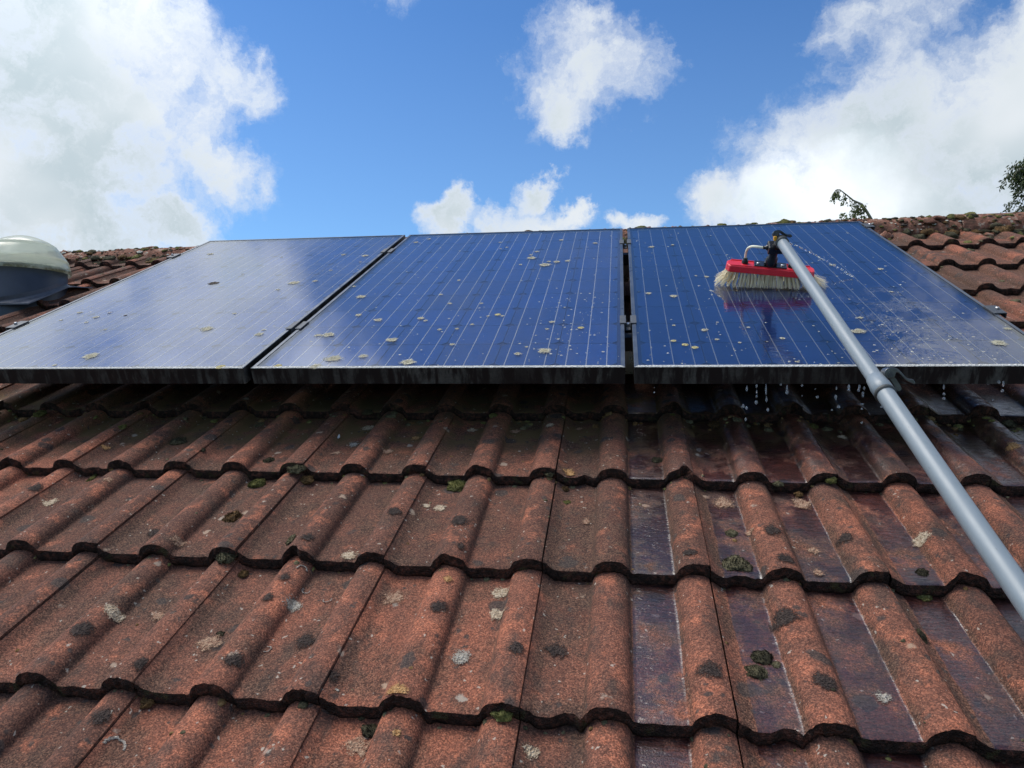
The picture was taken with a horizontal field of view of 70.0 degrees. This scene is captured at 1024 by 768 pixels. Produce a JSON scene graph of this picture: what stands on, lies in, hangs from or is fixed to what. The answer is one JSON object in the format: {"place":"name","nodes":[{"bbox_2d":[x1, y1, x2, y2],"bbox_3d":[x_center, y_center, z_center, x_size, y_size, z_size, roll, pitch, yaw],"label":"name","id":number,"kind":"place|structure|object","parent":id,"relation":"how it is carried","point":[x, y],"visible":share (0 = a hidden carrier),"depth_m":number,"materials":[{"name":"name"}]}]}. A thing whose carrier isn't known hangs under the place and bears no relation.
{"place":"outdoors","nodes":[
{"label":"outdoors","id":0,"kind":"place"},
{"bbox_2d":[0,0,1023,251],"label":"sky","id":1,"kind":"structure","parent":0,"point":[124,124],"materials":[{"name":"blue"}]},
{"label":"ground","id":2,"kind":"structure","parent":0,"visible":0},
{"bbox_2d":[0,211,1023,767],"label":"roof","id":3,"kind":"structure","parent":2,"relation":"on","point":[448,577],"depth_m":1.42,"materials":[{"name":"tile"}]},
{"bbox_2d":[0,235,91,315],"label":"tubular skylight","id":4,"kind":"object","parent":3,"relation":"on","point":[33,270],"visible":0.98,"depth_m":3.37,"materials":[{"name":"plastic"}]},
{"bbox_2d":[86,474,97,481],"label":"moss cushion","id":5,"kind":"object","parent":3,"relation":"on","point":[92,477],"visible":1,"depth_m":1.89,"materials":[{"name":"green plant"}]},
{"bbox_2d":[117,424,126,429],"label":"moss cushion","id":6,"kind":"object","parent":3,"relation":"on","point":[123,426],"visible":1,"depth_m":2.09,"materials":[{"name":"green plant"}]},
{"bbox_2d":[169,436,187,444],"bbox_3d":[-0.926,0.156,2.031,0.056,0.014,0.055,0,24,8],"label":"moss cushion","id":7,"kind":"object","parent":3,"relation":"on","point":[178,440],"visible":1,"depth_m":2.03,"materials":[{"name":"green plant"}]},
{"bbox_2d":[216,630,224,636],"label":"moss cushion","id":8,"kind":"object","parent":3,"relation":"on","point":[220,632],"visible":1,"depth_m":1.31,"materials":[{"name":"green plant"}]},
{"bbox_2d":[222,509,242,521],"bbox_3d":[-0.635,0.299,1.658,0.047,0.016,0.055,0,24,8],"label":"moss cushion","id":9,"kind":"object","parent":3,"relation":"on","point":[234,516],"visible":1,"depth_m":1.65,"materials":[{"name":"brown plant"}]},
{"bbox_2d":[263,457,274,462],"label":"moss cushion","id":10,"kind":"object","parent":3,"relation":"on","point":[269,459],"visible":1,"depth_m":1.88,"materials":[{"name":"green plant"}]},
{"bbox_2d":[285,534,295,545],"bbox_3d":[-0.471,0.330,1.553,0.017,0.007,0.050,0,24,8],"label":"moss cushion","id":11,"kind":"object","parent":3,"relation":"on","point":[291,538],"visible":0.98,"depth_m":1.55,"materials":[{"name":"green plant"}]},
{"bbox_2d":[623,253,628,281],"bbox_3d":[-0.010,-0.519,3.225,3.080,0.121,0.180,0,24,8],"label":"mounting rail","id":12,"kind":"object","parent":3,"relation":"attached to","point":[625,269],"visible":0.13,"depth_m":3.07,"materials":[{"name":"metal"}]},
{"bbox_2d":[166,253,180,258],"bbox_3d":[-1.532,-0.564,3.321,0.032,0.053,0.068,0,24,8],"label":"panel clamp","id":13,"kind":"object","parent":12,"relation":"attached to","point":[171,256],"visible":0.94,"depth_m":3.30,"materials":[{"name":"metal"}]},
{"bbox_2d":[620,239,630,248],"bbox_3d":[0.474,-0.585,3.058,0.048,0.025,0.068,0,24,8],"label":"panel clamp","id":14,"kind":"object","parent":12,"relation":"attached to","point":[625,245],"visible":1,"depth_m":3.04,"materials":[{"name":"metal"}]},
{"bbox_2d":[625,333,632,373],"bbox_3d":[-0.142,-0.117,2.320,3.080,0.121,0.180,0,24,8],"label":"mounting rail","id":15,"kind":"object","parent":3,"relation":"attached to","point":[628,356],"visible":0.13,"depth_m":2.17,"materials":[{"name":"metal"}]},
{"bbox_2d":[6,321,28,330],"bbox_3d":[-1.658,-0.182,2.460,0.032,0.054,0.068,0,24,8],"label":"panel clamp","id":16,"kind":"object","parent":15,"relation":"attached to","point":[16,324],"visible":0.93,"depth_m":2.45,"materials":[{"name":"metal"}]},
{"bbox_2d":[0,235,404,383],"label":"solar panel","id":17,"kind":"object","parent":15,"relation":"attached to","point":[221,312],"visible":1,"depth_m":2.47,"materials":[{"name":"blue glass"}]},
{"bbox_2d":[380,248,394,255],"bbox_3d":[-0.536,-0.567,3.162,0.048,0.025,0.068,0,24,8],"label":"panel clamp","id":18,"kind":"object","parent":17,"relation":"attached to","point":[385,251],"visible":0.77,"depth_m":3.15,"materials":[{"name":"metal"}]},
{"bbox_2d":[286,321,308,333],"bbox_3d":[-0.665,-0.172,2.274,0.048,0.025,0.068,0,24,8],"label":"panel clamp","id":19,"kind":"object","parent":15,"relation":"attached to","point":[294,326],"visible":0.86,"depth_m":2.26,"materials":[{"name":"metal"}]},
{"bbox_2d":[251,228,624,383],"bbox_3d":[-0.100,-0.350,2.635,0.992,0.047,1.656,0,24,8],"label":"solar panel","id":20,"kind":"object","parent":15,"relation":"attached to","point":[531,307],"visible":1,"depth_m":2.26,"materials":[{"name":"blue glass"}]},
{"bbox_2d":[620,315,636,330],"bbox_3d":[0.340,-0.179,2.144,0.048,0.025,0.068,0,24,8],"label":"panel clamp","id":21,"kind":"object","parent":15,"relation":"attached to","point":[627,324],"visible":1,"depth_m":2.13,"materials":[{"name":"metal"}]},
{"bbox_2d":[627,221,1023,383],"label":"solar panel","id":22,"kind":"object","parent":15,"relation":"attached to","point":[907,315],"visible":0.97,"depth_m":2.09,"materials":[{"name":"blue glass"}]},
{"bbox_2d":[862,223,874,229],"bbox_3d":[1.496,-0.649,3.075,0.032,0.053,0.068,0,24,8],"label":"panel clamp","id":23,"kind":"object","parent":22,"relation":"attached to","point":[870,225],"visible":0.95,"depth_m":3.06,"materials":[{"name":"metal"}]},
{"bbox_2d":[714,230,1023,620],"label":"cleaning brush","id":24,"kind":"object","parent":22,"relation":"on","point":[1005,569],"visible":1,"depth_m":1.45,"materials":[{"name":"red plastic"}]},
{"bbox_2d":[789,242,858,277],"bbox_3d":[0.962,-0.388,2.330,0.390,0.077,0.084,1,-2,-35],"label":"water jet","id":25,"kind":"object","parent":24,"relation":"attached to","point":[824,260],"visible":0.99,"depth_m":2.40,"materials":[{"name":"white"}]},
{"bbox_2d":[983,305,1006,317],"bbox_3d":[1.345,-0.190,2.042,0.032,0.054,0.068,0,24,8],"label":"panel clamp","id":26,"kind":"object","parent":15,"relation":"attached to","point":[994,309],"visible":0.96,"depth_m":2.03,"materials":[{"name":"metal"}]},
{"bbox_2d":[651,456,662,462],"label":"moss cushion","id":27,"kind":"object","parent":3,"relation":"on","point":[655,459],"visible":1,"depth_m":1.77,"materials":[{"name":"green plant"}]},
{"bbox_2d":[725,528,737,536],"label":"moss cushion","id":28,"kind":"object","parent":3,"relation":"on","point":[731,533],"visible":1,"depth_m":1.49,"materials":[{"name":"green plant"}]},
{"bbox_2d":[721,554,752,571],"bbox_3d":[0.427,0.339,1.390,0.061,0.014,0.058,0,24,8],"label":"moss cushion","id":29,"kind":"object","parent":3,"relation":"on","point":[734,562],"visible":1,"depth_m":1.39,"materials":[{"name":"green plant"}]},
{"bbox_2d":[743,664,768,680],"bbox_3d":[0.386,0.453,1.153,0.040,0.012,0.039,0,24,8],"label":"moss cushion","id":30,"kind":"object","parent":3,"relation":"on","point":[760,673],"visible":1,"depth_m":1.15,"materials":[{"name":"green plant"}]},
{"bbox_2d":[750,649,773,664],"bbox_3d":[0.405,0.441,1.184,0.040,0.010,0.036,0,24,8],"label":"moss cushion","id":31,"kind":"object","parent":3,"relation":"on","point":[763,657],"visible":1,"depth_m":1.18,"materials":[{"name":"green plant"}]},
{"bbox_2d":[770,661,780,667],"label":"moss cushion","id":32,"kind":"object","parent":3,"relation":"on","point":[775,664],"visible":1,"depth_m":1.17,"materials":[{"name":"green plant"}]},
{"bbox_2d":[915,568,928,575],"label":"moss cushion","id":33,"kind":"object","parent":3,"relation":"on","point":[922,571],"visible":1,"depth_m":1.34,"materials":[{"name":"green plant"}]},
{"bbox_2d":[916,628,927,643],"bbox_3d":[0.675,0.413,1.204,0.014,0.007,0.037,0,24,8],"label":"moss cushion","id":34,"kind":"object","parent":3,"relation":"on","point":[921,634],"visible":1,"depth_m":1.20,"materials":[{"name":"green plant"}]},
{"bbox_2d":[916,595,932,601],"bbox_3d":[0.740,0.380,1.313,0.031,0.010,0.031,0,24,8],"label":"moss cushion","id":35,"kind":"object","parent":3,"relation":"on","point":[925,598],"visible":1,"depth_m":1.31,"materials":[{"name":"green plant"}]},
{"bbox_2d":[829,189,872,219],"bbox_3d":[4.630,0.624,8.693,2.054,5.808,2.096,0,-1,8],"label":"leafy tree","id":36,"kind":"object","parent":2,"relation":"on","point":[835,194],"visible":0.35,"depth_m":8.56,"materials":[{"name":"green plant"}]},
{"bbox_2d":[997,159,1023,212],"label":"evergreen tree","id":37,"kind":"object","parent":2,"relation":"on","point":[1017,176],"visible":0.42,"depth_m":10.11,"materials":[{"name":"green plant"}]}
]}

